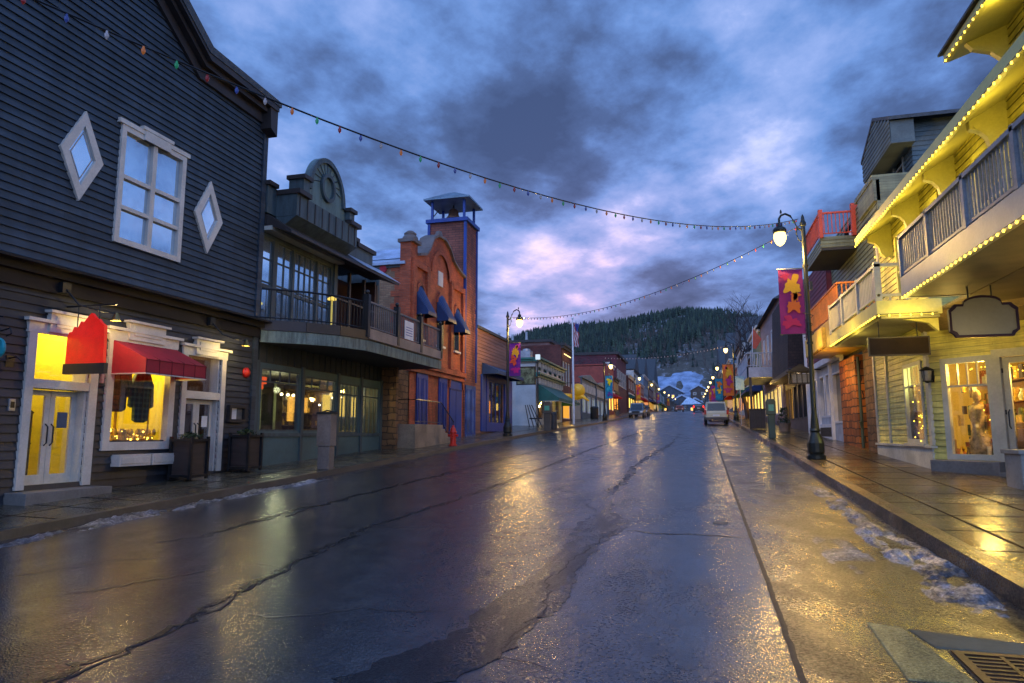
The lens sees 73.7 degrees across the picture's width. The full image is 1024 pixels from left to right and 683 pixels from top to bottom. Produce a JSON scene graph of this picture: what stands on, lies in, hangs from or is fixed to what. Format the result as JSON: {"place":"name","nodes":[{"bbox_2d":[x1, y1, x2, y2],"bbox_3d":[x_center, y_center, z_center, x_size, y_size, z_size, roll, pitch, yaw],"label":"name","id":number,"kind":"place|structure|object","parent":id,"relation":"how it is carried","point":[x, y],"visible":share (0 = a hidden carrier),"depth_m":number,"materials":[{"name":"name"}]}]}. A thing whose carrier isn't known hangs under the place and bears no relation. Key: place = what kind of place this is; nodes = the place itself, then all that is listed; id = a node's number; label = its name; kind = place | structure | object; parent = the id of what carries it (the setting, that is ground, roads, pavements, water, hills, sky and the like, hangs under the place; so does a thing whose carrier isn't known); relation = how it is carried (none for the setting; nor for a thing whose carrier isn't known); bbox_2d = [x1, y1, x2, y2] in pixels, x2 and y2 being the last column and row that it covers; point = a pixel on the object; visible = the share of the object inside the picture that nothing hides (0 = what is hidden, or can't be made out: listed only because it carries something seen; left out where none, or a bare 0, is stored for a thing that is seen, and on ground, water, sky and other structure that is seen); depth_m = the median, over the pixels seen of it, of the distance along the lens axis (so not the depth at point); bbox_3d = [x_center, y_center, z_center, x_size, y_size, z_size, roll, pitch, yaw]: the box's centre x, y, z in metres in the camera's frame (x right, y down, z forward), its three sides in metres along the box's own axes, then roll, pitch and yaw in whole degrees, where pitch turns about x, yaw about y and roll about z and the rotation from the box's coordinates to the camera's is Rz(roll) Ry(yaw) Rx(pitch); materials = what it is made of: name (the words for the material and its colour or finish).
{"place":"outdoors","nodes":[
{"label":"outdoors","id":0,"kind":"place"},
{"bbox_2d":[0,411,662,528],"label":"sidewalk far side","id":1,"kind":"structure","parent":0,"point":[12,515],"depth_m":14.84,"materials":[{"name":"grey concrete"}]},
{"bbox_2d":[167,432,210,479],"bbox_3d":[-7.333,2.576,15.508,0.604,1.072,0.604,-2,-8,15],"label":"planter","id":2,"kind":"object","parent":1,"relation":"on","point":[191,452],"visible":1,"depth_m":15.31,"materials":[{"name":"brown wood"}]},
{"bbox_2d":[227,428,263,470],"bbox_3d":[-6.810,2.746,17.454,0.604,1.080,0.604,-2,-8,15],"label":"planter","id":3,"kind":"object","parent":1,"relation":"on","point":[245,450],"visible":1,"depth_m":17.25,"materials":[{"name":"brown wood"}]},
{"bbox_2d":[316,410,337,469],"bbox_3d":[-4.945,2.615,18.221,0.468,1.579,0.360,-2,-8,15],"label":"utility pedestal","id":4,"kind":"object","parent":1,"relation":"on","point":[326,432],"visible":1,"depth_m":18.09,"materials":[{"name":"beige metal"}]},
{"bbox_2d":[397,399,453,448],"bbox_3d":[-3.699,3.563,28.573,1.150,2.092,4.508,-2,-8,15],"label":"stone stair","id":5,"kind":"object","parent":1,"relation":"on","point":[414,436],"visible":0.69,"depth_m":27.13,"materials":[{"name":"grey concrete"}]},
{"bbox_2d":[503,307,522,435],"bbox_3d":[0.056,1.555,36.336,1.120,6.860,0.507,-2,-8,15],"label":"street lamp","id":6,"kind":"object","parent":1,"relation":"on","point":[507,429],"visible":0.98,"depth_m":36.32,"materials":[{"name":"black metal"}]},
{"bbox_2d":[509,342,520,376],"bbox_3d":[0.125,0.964,36.403,0.740,1.814,0.080,-2,-8,15],"label":"banner","id":7,"kind":"object","parent":6,"relation":"hanging from","point":[514,359],"visible":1,"depth_m":36.37,"materials":[{"name":"fabric"}]},
{"bbox_2d":[516,354,539,427],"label":"street lamp","id":8,"kind":"object","parent":1,"relation":"on","point":[528,374],"visible":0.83,"depth_m":46.32,"materials":[{"name":"metal"}]},
{"bbox_2d":[571,317,578,423],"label":"flagpole","id":9,"kind":"object","parent":1,"relation":"on","point":[575,337],"visible":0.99,"depth_m":56.13,"materials":[{"name":"metal"}]},
{"bbox_2d":[0,411,799,682],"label":"road","id":10,"kind":"structure","parent":0,"point":[681,604],"depth_m":7.22,"materials":[{"name":"grey asphalt"}]},
{"bbox_2d":[0,478,328,547],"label":"snow","id":11,"kind":"structure","parent":10,"relation":"on","point":[112,520],"depth_m":11.37,"materials":[{"name":"white snow"}]},
{"bbox_2d":[32,499,452,682],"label":"road crack","id":12,"kind":"object","parent":10,"relation":"on","point":[78,666],"visible":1,"depth_m":5.98,"materials":[{"name":"black asphalt"}]},
{"bbox_2d":[55,422,663,682],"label":"road crack","id":13,"kind":"object","parent":10,"relation":"on","point":[187,619],"visible":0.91,"depth_m":6.53,"materials":[{"name":"black asphalt"}]},
{"bbox_2d":[203,451,532,534],"bbox_3d":[-1.754,3.479,18.012,0.382,0.760,17.577,-2,-8,18],"label":"road crack","id":14,"kind":"object","parent":10,"relation":"on","point":[291,511],"visible":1,"depth_m":13.19,"materials":[{"name":"black asphalt"}]},
{"bbox_2d":[333,497,630,682],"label":"puddle","id":15,"kind":"object","parent":10,"relation":"on","point":[482,639],"visible":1,"depth_m":5.61,"materials":[{"name":"grey liquid"}]},
{"bbox_2d":[469,429,648,495],"bbox_3d":[4.249,4.533,30.210,0.534,1.514,34.991,-2,-8,17],"label":"road crack","id":16,"kind":"object","parent":10,"relation":"on","point":[522,475],"visible":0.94,"depth_m":19.07,"materials":[{"name":"black asphalt"}]},
{"bbox_2d":[606,444,670,496],"bbox_3d":[4.274,3.733,21.509,0.608,0.760,17.574,-2,-8,17],"label":"road crack","id":17,"kind":"object","parent":10,"relation":"on","point":[613,490],"visible":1,"depth_m":16.97,"materials":[{"name":"black asphalt"}]},
{"bbox_2d":[190,0,997,337],"label":"sky","id":18,"kind":"structure","parent":0,"point":[696,112],"materials":[{"name":"blue"}]},
{"bbox_2d":[611,315,725,411],"bbox_3d":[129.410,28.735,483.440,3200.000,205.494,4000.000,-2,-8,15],"label":"ground","id":19,"kind":"structure","parent":0,"point":[686,365],"depth_m":450.51,"materials":[{"name":"white snow"}]},
{"bbox_2d":[0,0,281,505],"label":"clapboard shop","id":20,"kind":"structure","parent":19,"relation":"on","point":[133,178],"depth_m":14.44},
{"bbox_2d":[24,389,50,485],"bbox_3d":[-8.802,1.778,12.563,0.119,1.780,0.555,-2,-8,15],"label":"door","id":21,"kind":"structure","parent":20,"relation":"in","point":[37,479],"depth_m":12.75,"materials":[{"name":"beige paint"}]},
{"bbox_2d":[43,391,76,483],"bbox_3d":[-8.655,1.851,13.104,0.119,1.780,0.555,-2,-8,15],"label":"door","id":22,"kind":"structure","parent":20,"relation":"in","point":[48,478],"depth_m":13.12,"materials":[{"name":"beige paint"}]},
{"bbox_2d":[58,111,103,200],"bbox_3d":[-8.520,-3.675,13.504,0.085,1.860,0.980,-2,-8,15],"label":"diamond window","id":23,"kind":"structure","parent":20,"relation":"in","point":[80,153],"depth_m":13.48,"materials":[{"name":"beige paint"}]},
{"bbox_2d":[58,282,120,321],"bbox_3d":[-8.087,-0.758,13.153,0.340,0.635,1.103,-7,-11,44],"label":"gooseneck lamp","id":24,"kind":"object","parent":20,"relation":"attached to","point":[64,287],"visible":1,"depth_m":12.92,"materials":[{"name":"metal"}]},
{"bbox_2d":[62,303,117,374],"bbox_3d":[-7.972,-0.045,12.868,1.200,1.316,0.090,-2,-8,15],"label":"hanging sign","id":25,"kind":"object","parent":20,"relation":"attached to","point":[86,347],"visible":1,"depth_m":12.82,"materials":[{"name":"metal"}]},
{"bbox_2d":[99,339,177,450],"bbox_3d":[-8.051,1.190,14.755,0.155,2.270,1.890,-2,-8,15],"label":"shop window frame","id":26,"kind":"structure","parent":20,"relation":"in","point":[169,383],"depth_m":14.35,"materials":[{"name":"beige paint"}]},
{"bbox_2d":[112,123,186,262],"bbox_3d":[-8.055,-3.235,15.241,0.107,2.570,1.900,-2,-8,15],"label":"window","id":27,"kind":"structure","parent":20,"relation":"in","point":[148,214],"depth_m":15.16,"materials":[{"name":"glass"}]},
{"bbox_2d":[111,340,206,380],"bbox_3d":[-7.554,0.422,14.745,0.854,0.716,1.800,-2,-8,15],"label":"shop awning","id":28,"kind":"object","parent":20,"relation":"attached to","point":[131,358],"visible":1,"depth_m":14.23,"materials":[{"name":"red fabric"}]},
{"bbox_2d":[195,400,212,459],"bbox_3d":[-7.581,2.309,16.776,0.119,1.710,0.570,-2,-8,15],"label":"door","id":29,"kind":"structure","parent":20,"relation":"in","point":[210,403],"depth_m":16.98,"materials":[{"name":"beige paint"}]},
{"bbox_2d":[193,181,222,253],"bbox_3d":[-7.571,-3.094,17.003,0.085,1.860,1.000,-2,-8,15],"label":"diamond window","id":30,"kind":"structure","parent":20,"relation":"in","point":[207,214],"depth_m":16.99,"materials":[{"name":"beige paint"}]},
{"bbox_2d":[226,405,246,422],"bbox_3d":[-7.155,1.880,17.753,0.100,0.440,0.670,-2,-8,15],"label":"menu case","id":31,"kind":"object","parent":20,"relation":"attached to","point":[236,413],"visible":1,"depth_m":17.75,"materials":[{"name":"white paint"}]},
{"bbox_2d":[0,411,677,540],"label":"kerb far side","id":32,"kind":"structure","parent":19,"relation":"on","point":[8,533],"depth_m":13.46,"materials":[{"name":"grey concrete"}]},
{"bbox_2d":[254,158,442,465],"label":"deck restaurant","id":33,"kind":"structure","parent":19,"relation":"on","point":[352,364],"depth_m":21.35,"materials":[{"name":"green wood"}]},
{"bbox_2d":[261,237,273,318],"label":"window","id":34,"kind":"structure","parent":33,"relation":"in","point":[268,243],"depth_m":19.44,"materials":[{"name":"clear glass"}]},
{"bbox_2d":[259,367,298,431],"bbox_3d":[-6.754,1.712,19.772,0.070,1.770,1.900,-2,-8,15],"label":"window","id":35,"kind":"structure","parent":33,"relation":"in","point":[279,388],"depth_m":19.78,"materials":[{"name":"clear glass"}]},
{"bbox_2d":[276,243,292,320],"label":"window","id":36,"kind":"structure","parent":33,"relation":"in","point":[285,254],"depth_m":20.25,"materials":[{"name":"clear glass"}]},
{"bbox_2d":[293,252,316,322],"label":"window","id":37,"kind":"structure","parent":33,"relation":"in","point":[305,267],"depth_m":21.31,"materials":[{"name":"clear glass"}]},
{"bbox_2d":[303,376,335,431],"bbox_3d":[-6.185,2.030,21.873,0.070,1.700,1.900,-2,-8,15],"label":"window","id":38,"kind":"structure","parent":33,"relation":"in","point":[319,396],"depth_m":21.71,"materials":[{"name":"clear glass"}]},
{"bbox_2d":[317,262,329,323],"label":"window","id":39,"kind":"structure","parent":33,"relation":"in","point":[324,270],"depth_m":22.40,"materials":[{"name":"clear glass"}]},
{"bbox_2d":[339,383,358,432],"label":"window","id":40,"kind":"structure","parent":33,"relation":"in","point":[349,393],"depth_m":23.76,"materials":[{"name":"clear glass"}]},
{"bbox_2d":[362,386,377,432],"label":"window","id":41,"kind":"structure","parent":33,"relation":"in","point":[369,422],"depth_m":25.30,"materials":[{"name":"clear glass"}]},
{"bbox_2d":[372,230,466,437],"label":"brick hall","id":42,"kind":"structure","parent":19,"relation":"on","point":[427,263],"depth_m":31.53,"materials":[{"name":"orange brick"}]},
{"bbox_2d":[415,372,427,423],"bbox_3d":[-3.934,2.651,29.877,0.070,2.500,1.250,-2,-8,15],"label":"door","id":43,"kind":"structure","parent":42,"relation":"in","point":[421,379],"depth_m":29.85,"materials":[{"name":"paint"}]},
{"bbox_2d":[417,286,436,317],"bbox_3d":[-3.751,-1.802,30.034,0.590,1.396,0.984,-2,-8,15],"label":"window awning","id":44,"kind":"object","parent":42,"relation":"attached to","point":[425,307],"depth_m":29.69,"materials":[{"name":"blue fabric"}]},
{"bbox_2d":[438,377,446,430],"bbox_3d":[-3.274,2.979,32.318,0.070,2.500,1.050,-2,-8,15],"label":"door","id":45,"kind":"structure","parent":42,"relation":"in","point":[442,382],"depth_m":32.28,"materials":[{"name":"paint"}]},
{"bbox_2d":[437,296,455,324],"bbox_3d":[-3.090,-1.604,32.493,0.591,1.459,1.124,-2,-8,15],"label":"window awning","id":46,"kind":"object","parent":42,"relation":"attached to","point":[444,313],"depth_m":32.07,"materials":[{"name":"blue fabric"}]},
{"bbox_2d":[449,380,461,437],"bbox_3d":[-2.811,3.184,34.072,0.060,3.360,1.720,-2,-8,15],"label":"arched door","id":47,"kind":"structure","parent":42,"relation":"in","point":[455,392],"depth_m":34.06,"materials":[{"name":"paint"}]},
{"bbox_2d":[454,308,470,334],"bbox_3d":[-2.508,-1.059,34.612,0.590,1.342,0.864,-2,-8,15],"label":"window awning","id":48,"kind":"object","parent":42,"relation":"attached to","point":[461,327],"depth_m":34.27,"materials":[{"name":"blue fabric"}]},
{"bbox_2d":[423,192,482,436],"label":"bell tower","id":49,"kind":"structure","parent":19,"relation":"on","point":[459,234],"depth_m":36.78,"materials":[{"name":"brick"}]},
{"bbox_2d":[465,385,475,436],"bbox_3d":[-2.192,3.711,36.080,0.080,2.750,1.600,-2,-8,15],"label":"double door","id":50,"kind":"structure","parent":49,"relation":"in","point":[470,391],"depth_m":35.95,"materials":[{"name":"blue paint"}]},
{"bbox_2d":[475,325,513,434],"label":"board shop","id":51,"kind":"structure","parent":19,"relation":"on","point":[491,397],"depth_m":40.34},
{"bbox_2d":[482,363,522,380],"bbox_3d":[-0.469,1.876,41.127,0.966,0.669,5.816,-2,-8,15],"label":"shop awning","id":52,"kind":"object","parent":51,"relation":"attached to","point":[488,369],"visible":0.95,"depth_m":38.48,"materials":[{"name":"blue fabric"}]},
{"bbox_2d":[498,332,571,383],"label":"pink brick block","id":53,"kind":"structure","parent":19,"relation":"on","point":[526,342],"depth_m":65.33,"materials":[{"name":"brick"}]},
{"bbox_2d":[512,348,566,425],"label":"white corner shop","id":54,"kind":"structure","parent":19,"relation":"on","point":[550,374],"depth_m":51.89,"materials":[{"name":"grey paint"}]},
{"bbox_2d":[538,384,579,405],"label":"shop awning","id":55,"kind":"object","parent":54,"relation":"attached to","point":[546,393],"visible":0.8,"depth_m":52.17,"materials":[{"name":"green fabric"}]},
{"bbox_2d":[520,343,571,421],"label":"tall brick shop","id":56,"kind":"structure","parent":19,"relation":"on","point":[560,354],"depth_m":62.65,"materials":[{"name":"beige paint"}]},
{"bbox_2d":[571,375,608,418],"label":"twin storefront","id":57,"kind":"object","parent":19,"relation":"on","point":[594,393],"visible":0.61,"depth_m":77.98,"materials":[{"name":"grey paint"}]},
{"bbox_2d":[574,362,622,414],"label":"shop building","id":58,"kind":"structure","parent":19,"relation":"on","point":[595,371],"depth_m":95.49,"materials":[{"name":"red brick"}]},
{"bbox_2d":[574,351,627,412],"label":"maroon block","id":59,"kind":"structure","parent":19,"relation":"on","point":[619,371],"depth_m":109.65,"materials":[{"name":"red brick"}]},
{"bbox_2d":[622,354,639,402],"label":"shop building","id":60,"kind":"structure","parent":19,"relation":"on","point":[632,368],"depth_m":138.44,"materials":[{"name":"grey"}]},
{"bbox_2d":[506,306,761,387],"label":"hillside forest","id":61,"kind":"object","parent":19,"relation":"on","point":[648,341],"visible":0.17,"depth_m":580.89,"materials":[{"name":"green plant"}]},
{"bbox_2d":[637,358,648,404],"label":"shop building","id":62,"kind":"structure","parent":19,"relation":"on","point":[643,370],"depth_m":165.25,"materials":[{"name":"beige paint"}]},
{"bbox_2d":[556,318,735,411],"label":"bare scrub","id":63,"kind":"object","parent":19,"relation":"on","point":[680,345],"visible":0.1,"depth_m":487.10,"materials":[{"name":"brown plant"}]},
{"bbox_2d":[646,359,658,410],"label":"shop building","id":64,"kind":"structure","parent":19,"relation":"on","point":[652,371],"depth_m":204.60,"materials":[{"name":"beige paint"}]},
{"bbox_2d":[658,371,702,397],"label":"snow field","id":65,"kind":"structure","parent":19,"relation":"on","point":[689,379],"depth_m":425.70,"materials":[{"name":"white snow"}]},
{"bbox_2d":[725,333,736,411],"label":"shop building","id":66,"kind":"structure","parent":19,"relation":"on","point":[729,357],"depth_m":112.34,"materials":[{"name":"beige paint"}]},
{"bbox_2d":[734,316,761,414],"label":"shop building","id":67,"kind":"structure","parent":19,"relation":"on","point":[737,351],"depth_m":85.74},
{"bbox_2d":[741,325,763,408],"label":"shop building","id":68,"kind":"structure","parent":19,"relation":"on","point":[757,393],"depth_m":61.81,"materials":[{"name":"beige paint"}]},
{"bbox_2d":[737,275,809,423],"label":"white balcony inn","id":69,"kind":"structure","parent":19,"relation":"on","point":[762,375],"depth_m":49.74,"materials":[{"name":"paint"}]},
{"bbox_2d":[770,304,808,431],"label":"shingled shop","id":70,"kind":"structure","parent":19,"relation":"on","point":[787,351],"depth_m":39.51,"materials":[{"name":"brown"}]},
{"bbox_2d":[802,270,843,441],"bbox_3d":[17.081,0.542,30.329,6.600,8.600,9.050,-2,-8,15],"label":"grey storefront","id":71,"kind":"object","parent":19,"relation":"on","point":[828,396],"visible":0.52,"depth_m":30.34,"materials":[{"name":"blue paint"}]},
{"bbox_2d":[786,364,820,383],"bbox_3d":[13.433,1.503,31.473,1.501,0.900,0.500,-2,-8,15],"label":"lantern sign","id":72,"kind":"object","parent":71,"relation":"attached to","point":[796,378],"visible":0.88,"depth_m":31.35,"materials":[{"name":"black metal"}]},
{"bbox_2d":[832,371,842,423],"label":"window","id":73,"kind":"structure","parent":71,"relation":"in","point":[835,376],"depth_m":28.60,"materials":[{"name":"white paint"}]},
{"bbox_2d":[729,418,1023,610],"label":"kerb","id":74,"kind":"structure","parent":19,"relation":"on","point":[1005,581],"depth_m":8.49,"materials":[{"name":"concrete"}]},
{"bbox_2d":[805,108,959,451],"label":"green board house","id":75,"kind":"structure","parent":19,"relation":"on","point":[896,147],"depth_m":24.02,"materials":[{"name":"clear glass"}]},
{"bbox_2d":[828,0,1023,476],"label":"yellow shop house","id":76,"kind":"structure","parent":19,"relation":"on","point":[962,193],"depth_m":14.59,"materials":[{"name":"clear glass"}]},
{"bbox_2d":[867,321,930,356],"bbox_3d":[8.968,-0.079,15.866,1.290,0.820,0.100,-2,-8,15],"label":"hanging sign","id":77,"kind":"object","parent":76,"relation":"hanging from","point":[899,346],"visible":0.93,"depth_m":15.80,"materials":[{"name":"wood"}]},
{"bbox_2d":[893,224,911,299],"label":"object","id":78,"kind":"structure","parent":76,"relation":"in","point":[902,227],"depth_m":18.32,"materials":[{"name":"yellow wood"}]},
{"bbox_2d":[902,360,928,446],"bbox_3d":[10.212,1.593,17.342,0.162,2.100,1.620,-2,-8,15],"label":"window","id":79,"kind":"structure","parent":76,"relation":"in","point":[911,442],"depth_m":17.51,"materials":[{"name":"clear glass"}]},
{"bbox_2d":[854,46,1023,246],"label":"string lights","id":80,"kind":"object","parent":76,"relation":"attached to","point":[977,101],"visible":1,"depth_m":12.29,"materials":[{"name":"yellow glass"}]},
{"bbox_2d":[901,215,1023,298],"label":"string lights","id":81,"kind":"object","parent":76,"relation":"attached to","point":[974,248],"visible":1,"depth_m":10.78,"materials":[{"name":"yellow glass"}]},
{"bbox_2d":[939,354,1000,460],"bbox_3d":[10.337,1.504,15.405,0.110,2.320,1.120,4,-9,-28],"label":"display window","id":82,"kind":"structure","parent":76,"relation":"in","point":[944,372],"depth_m":15.49,"materials":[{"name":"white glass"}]},
{"bbox_2d":[947,285,1019,337],"bbox_3d":[8.838,-0.569,12.833,1.140,0.975,0.090,-2,-8,15],"label":"hanging sign","id":83,"kind":"object","parent":76,"relation":"hanging from","point":[990,315],"visible":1,"depth_m":12.79,"materials":[{"name":"wood"}]},
{"bbox_2d":[971,142,1007,211],"bbox_3d":[8.810,-2.626,12.490,0.092,2.170,1.400,-2,-8,15],"label":"window","id":84,"kind":"structure","parent":76,"relation":"in","point":[983,147],"depth_m":12.79,"materials":[{"name":"glass"}]},
{"bbox_2d":[957,366,1023,453],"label":"shop goods","id":85,"kind":"object","parent":76,"relation":"in","point":[1015,390],"visible":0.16,"depth_m":17.42,"materials":[{"name":"gold metal"}]},
{"bbox_2d":[1001,355,1023,448],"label":"door","id":86,"kind":"structure","parent":76,"relation":"in","point":[1006,361],"depth_m":14.71,"materials":[{"name":"white wood"}]},
{"bbox_2d":[698,411,1023,682],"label":"parking lane","id":87,"kind":"structure","parent":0,"point":[829,611],"depth_m":6.80,"materials":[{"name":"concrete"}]},
{"bbox_2d":[701,400,728,424],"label":"parked suv","id":88,"kind":"object","parent":87,"relation":"on","point":[716,410],"visible":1,"depth_m":53.68,"materials":[{"name":"beige paint"}]},
{"bbox_2d":[707,423,807,682],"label":"road seam","id":89,"kind":"object","parent":87,"relation":"on","point":[795,661],"visible":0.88,"depth_m":6.14,"materials":[{"name":"black asphalt"}]},
{"bbox_2d":[812,537,875,573],"bbox_3d":[3.951,2.544,8.200,0.850,0.121,2.800,-2,-8,15],"label":"ice patch","id":90,"kind":"object","parent":87,"relation":"on","point":[847,551],"visible":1,"depth_m":8.08,"materials":[{"name":"grey ice"}]},
{"bbox_2d":[800,484,1009,617],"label":"snow","id":91,"kind":"structure","parent":87,"relation":"on","point":[978,598],"depth_m":7.40,"materials":[{"name":"white snow"}]},
{"bbox_2d":[947,650,1023,682],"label":"drain pit","id":92,"kind":"object","parent":87,"relation":"in","point":[964,666],"visible":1,"depth_m":4.62,"materials":[{"name":"black metal"}]},
{"bbox_2d":[867,622,1023,682],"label":"storm drain","id":93,"kind":"object","parent":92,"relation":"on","point":[913,658],"visible":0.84,"depth_m":4.83,"materials":[{"name":"concrete"}]},
{"bbox_2d":[729,411,1023,573],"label":"sidewalk","id":94,"kind":"structure","parent":0,"point":[984,514],"depth_m":12.02,"materials":[{"name":"grey concrete"}]},
{"bbox_2d":[723,342,738,419],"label":"street lamp","id":95,"kind":"object","parent":94,"relation":"on","point":[736,414],"visible":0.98,"depth_m":60.93,"materials":[{"name":"black metal"}]},
{"bbox_2d":[722,364,733,395],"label":"banner","id":96,"kind":"object","parent":95,"relation":"hanging from","point":[728,384],"visible":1,"depth_m":61.13,"materials":[{"name":"fabric"}]},
{"bbox_2d":[716,291,761,417],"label":"bare tree","id":97,"kind":"object","parent":94,"relation":"on","point":[748,347],"visible":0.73,"depth_m":70.72,"materials":[{"name":"brown plant"}]},
{"bbox_2d":[748,408,766,429],"bbox_3d":[14.520,4.594,40.374,0.940,1.220,0.880,-2,-8,15],"label":"slatted bin","id":98,"kind":"object","parent":94,"relation":"on","point":[757,420],"visible":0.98,"depth_m":39.99,"materials":[{"name":"black metal"}]},
{"bbox_2d":[765,399,775,438],"bbox_3d":[11.494,3.432,30.268,0.400,1.750,0.355,-2,-8,15],"label":"parking kiosk","id":99,"kind":"object","parent":94,"relation":"on","point":[770,405],"visible":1,"depth_m":30.15,"materials":[{"name":"teal metal"}]},
{"bbox_2d":[773,210,826,458],"bbox_3d":[8.391,-0.315,20.023,1.120,7.410,0.507,-2,-8,15],"label":"street lamp","id":100,"kind":"object","parent":94,"relation":"on","point":[815,446],"visible":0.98,"depth_m":19.85,"materials":[{"name":"black metal"}]},
{"bbox_2d":[513,225,799,319],"bbox_3d":[4.243,-1.913,28.515,0.064,1.036,18.685,4,-9,-28],"label":"overhead light string","id":101,"kind":"object","parent":100,"relation":"hanging from","point":[665,288],"visible":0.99,"depth_m":25.31,"materials":[{"name":"black plastic"}]},
{"bbox_2d":[777,268,805,334],"bbox_3d":[8.296,-1.183,20.172,0.800,1.994,0.080,-2,-8,15],"label":"banner","id":102,"kind":"object","parent":100,"relation":"hanging from","point":[791,303],"visible":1,"depth_m":20.15,"materials":[{"name":"fabric"}]},
{"bbox_2d":[1000,449,1023,489],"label":"concrete planter","id":103,"kind":"object","parent":94,"relation":"on","point":[1014,462],"visible":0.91,"depth_m":12.53,"materials":[{"name":"grey concrete"}]},
{"bbox_3d":[-10.018,-1.935,-1.210,1.120,7.160,0.507,-2,-8,15],"label":"street lamp","id":104,"kind":"object","parent":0,"visible":0},
{"bbox_2d":[21,0,797,229],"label":"overhead light string","id":105,"kind":"object","parent":104,"relation":"hanging from","point":[106,34],"visible":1,"depth_m":8.15,"materials":[{"name":"multicoloured metal"}]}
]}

